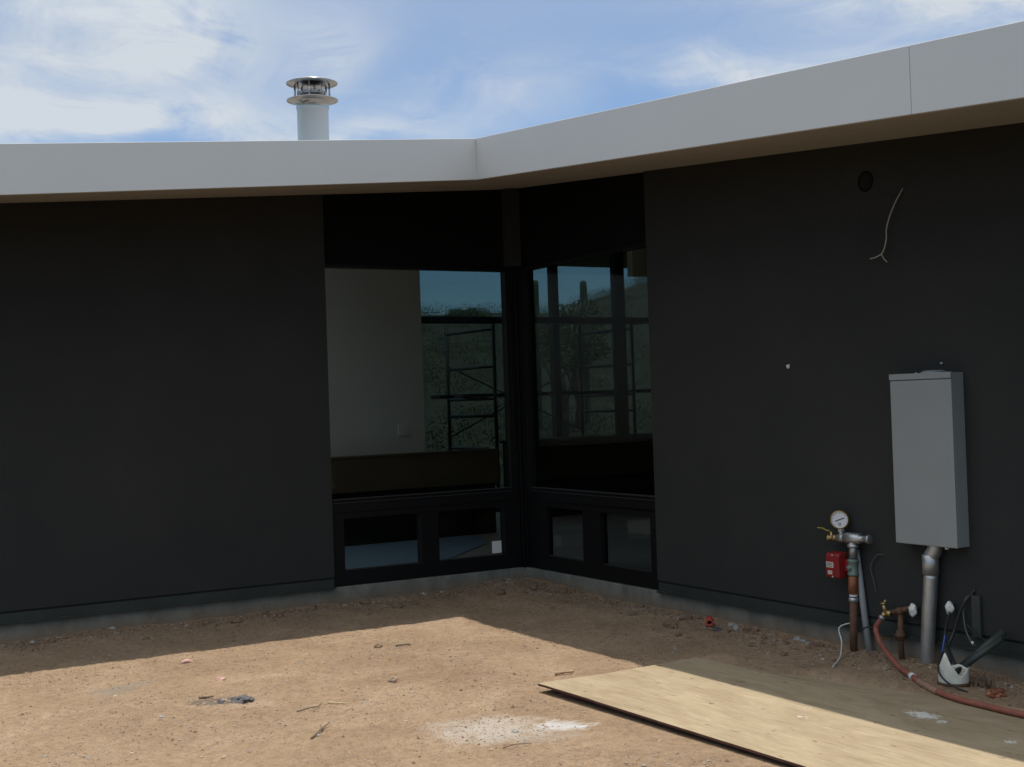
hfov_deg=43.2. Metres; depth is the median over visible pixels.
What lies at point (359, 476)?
counter
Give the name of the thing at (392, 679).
tan stone
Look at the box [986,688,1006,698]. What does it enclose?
terracotta chunk
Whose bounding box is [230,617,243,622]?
dirt clod
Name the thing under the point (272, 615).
dirt clod
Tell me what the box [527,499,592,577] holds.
awning window
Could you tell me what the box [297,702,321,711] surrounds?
twig
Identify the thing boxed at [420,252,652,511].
rear window
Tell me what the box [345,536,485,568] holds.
floor sheet
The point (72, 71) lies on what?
sky
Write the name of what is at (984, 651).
plastic pipe
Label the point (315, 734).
twig
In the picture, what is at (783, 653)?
dirt clod
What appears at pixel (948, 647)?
cable bundle
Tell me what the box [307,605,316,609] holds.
dirt clod
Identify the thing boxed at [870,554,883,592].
looped wire
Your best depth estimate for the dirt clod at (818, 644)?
8.58 m
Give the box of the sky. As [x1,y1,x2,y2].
[0,0,1023,143]
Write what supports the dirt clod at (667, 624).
on the yard ground
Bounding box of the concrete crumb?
[728,623,737,626]
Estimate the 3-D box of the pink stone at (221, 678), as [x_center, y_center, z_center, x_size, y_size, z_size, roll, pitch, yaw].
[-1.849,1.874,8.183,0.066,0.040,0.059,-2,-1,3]
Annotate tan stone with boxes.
[387,676,397,682]
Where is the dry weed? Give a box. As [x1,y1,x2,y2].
[968,666,999,689]
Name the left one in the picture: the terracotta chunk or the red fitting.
the red fitting
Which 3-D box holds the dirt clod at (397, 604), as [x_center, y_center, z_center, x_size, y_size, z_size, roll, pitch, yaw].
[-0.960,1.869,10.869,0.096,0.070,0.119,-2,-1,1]
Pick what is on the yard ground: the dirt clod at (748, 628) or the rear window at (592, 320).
the dirt clod at (748, 628)
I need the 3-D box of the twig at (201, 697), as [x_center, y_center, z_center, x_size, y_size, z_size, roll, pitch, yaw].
[-1.815,1.862,7.672,0.088,0.018,0.018,-2,-1,-7]
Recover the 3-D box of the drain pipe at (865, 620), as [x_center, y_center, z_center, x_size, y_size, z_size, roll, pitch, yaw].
[2.273,1.439,8.364,0.043,0.725,0.130,-1,-1,-36]
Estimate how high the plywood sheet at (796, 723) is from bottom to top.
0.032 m
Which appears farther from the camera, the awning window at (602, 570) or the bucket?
the awning window at (602, 570)
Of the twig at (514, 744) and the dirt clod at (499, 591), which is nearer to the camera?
the twig at (514, 744)
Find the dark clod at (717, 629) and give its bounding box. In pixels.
[713,627,722,630]
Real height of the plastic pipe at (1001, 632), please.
0.249 m
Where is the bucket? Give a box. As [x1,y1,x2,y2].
[937,653,969,686]
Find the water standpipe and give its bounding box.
[880,599,909,659]
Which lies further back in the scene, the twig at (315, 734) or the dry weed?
the dry weed
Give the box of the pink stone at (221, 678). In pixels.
[215,676,225,680]
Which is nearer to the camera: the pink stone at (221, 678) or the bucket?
the bucket
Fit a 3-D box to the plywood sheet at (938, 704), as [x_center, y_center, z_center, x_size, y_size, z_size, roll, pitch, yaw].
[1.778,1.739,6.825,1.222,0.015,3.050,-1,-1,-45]
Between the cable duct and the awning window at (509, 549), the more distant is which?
the awning window at (509, 549)
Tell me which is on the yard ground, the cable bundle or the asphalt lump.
the asphalt lump
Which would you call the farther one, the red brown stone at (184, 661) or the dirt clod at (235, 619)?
the dirt clod at (235, 619)
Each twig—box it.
[199,695,213,698]
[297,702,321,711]
[310,722,329,738]
[502,743,528,748]
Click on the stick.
(561, 672)
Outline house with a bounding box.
[0,21,1023,681]
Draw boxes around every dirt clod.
[47,638,55,642]
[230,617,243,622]
[268,613,275,617]
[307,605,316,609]
[359,599,370,604]
[392,602,402,607]
[493,588,504,594]
[558,588,570,593]
[662,620,676,627]
[669,624,677,628]
[678,614,692,619]
[742,624,759,631]
[748,642,756,646]
[780,651,787,655]
[814,641,823,646]
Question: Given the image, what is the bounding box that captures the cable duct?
[971,595,982,637]
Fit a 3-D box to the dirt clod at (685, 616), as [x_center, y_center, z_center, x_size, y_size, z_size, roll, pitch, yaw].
[1.306,1.768,9.729,0.112,0.072,0.090,-2,-1,-2]
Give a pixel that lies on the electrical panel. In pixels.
(929, 459)
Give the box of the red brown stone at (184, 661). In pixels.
[181,659,192,663]
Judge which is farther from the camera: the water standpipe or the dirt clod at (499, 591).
the dirt clod at (499, 591)
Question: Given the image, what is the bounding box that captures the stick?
[555,671,573,674]
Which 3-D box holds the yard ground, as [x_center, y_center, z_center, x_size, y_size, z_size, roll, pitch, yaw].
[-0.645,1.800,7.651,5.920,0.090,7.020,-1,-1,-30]
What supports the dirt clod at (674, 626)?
on the yard ground
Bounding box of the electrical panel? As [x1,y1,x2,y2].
[889,362,969,663]
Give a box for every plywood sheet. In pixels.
[538,657,1023,766]
[559,666,1023,731]
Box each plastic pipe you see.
[955,636,1003,673]
[959,628,1006,664]
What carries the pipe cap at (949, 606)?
attached to the house
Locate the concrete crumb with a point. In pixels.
(732, 624)
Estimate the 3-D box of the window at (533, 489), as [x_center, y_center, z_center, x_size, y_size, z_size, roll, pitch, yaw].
[0.663,0.287,11.284,0.104,2.815,2.109,-1,-1,-30]
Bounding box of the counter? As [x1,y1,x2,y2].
[331,448,498,545]
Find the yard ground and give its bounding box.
[0,577,1023,766]
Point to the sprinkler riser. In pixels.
(839, 565)
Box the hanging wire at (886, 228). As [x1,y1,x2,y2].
[870,188,902,261]
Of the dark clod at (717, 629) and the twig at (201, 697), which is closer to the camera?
the twig at (201, 697)
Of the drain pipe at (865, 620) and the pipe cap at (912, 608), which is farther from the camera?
the drain pipe at (865, 620)
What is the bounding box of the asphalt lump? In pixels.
[230,695,254,703]
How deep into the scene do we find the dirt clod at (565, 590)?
11.21 m
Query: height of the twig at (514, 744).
0.016 m
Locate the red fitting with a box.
[706,616,712,625]
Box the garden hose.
[873,615,1023,717]
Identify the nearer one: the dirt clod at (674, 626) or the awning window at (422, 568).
the dirt clod at (674, 626)
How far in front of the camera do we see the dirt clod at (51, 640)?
9.71 m
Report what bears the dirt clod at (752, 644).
on the yard ground
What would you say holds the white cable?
on the yard ground
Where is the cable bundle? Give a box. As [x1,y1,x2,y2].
[937,588,985,692]
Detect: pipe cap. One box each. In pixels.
[908,603,918,617]
[945,601,953,613]
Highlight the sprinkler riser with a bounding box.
[817,510,872,651]
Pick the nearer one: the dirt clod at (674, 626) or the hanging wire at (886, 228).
the hanging wire at (886, 228)
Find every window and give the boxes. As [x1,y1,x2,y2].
[325,263,521,566]
[333,506,430,586]
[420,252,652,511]
[429,499,521,575]
[518,241,654,566]
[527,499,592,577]
[590,505,659,589]
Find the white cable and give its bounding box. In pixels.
[832,623,849,666]
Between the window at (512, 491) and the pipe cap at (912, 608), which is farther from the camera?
the window at (512, 491)
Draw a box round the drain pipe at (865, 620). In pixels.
[857,549,872,651]
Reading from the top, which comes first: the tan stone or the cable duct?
the cable duct
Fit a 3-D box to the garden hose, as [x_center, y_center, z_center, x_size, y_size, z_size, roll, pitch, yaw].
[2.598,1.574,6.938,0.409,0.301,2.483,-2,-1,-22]
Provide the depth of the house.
10.07 m
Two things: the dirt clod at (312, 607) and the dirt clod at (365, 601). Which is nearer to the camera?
the dirt clod at (312, 607)

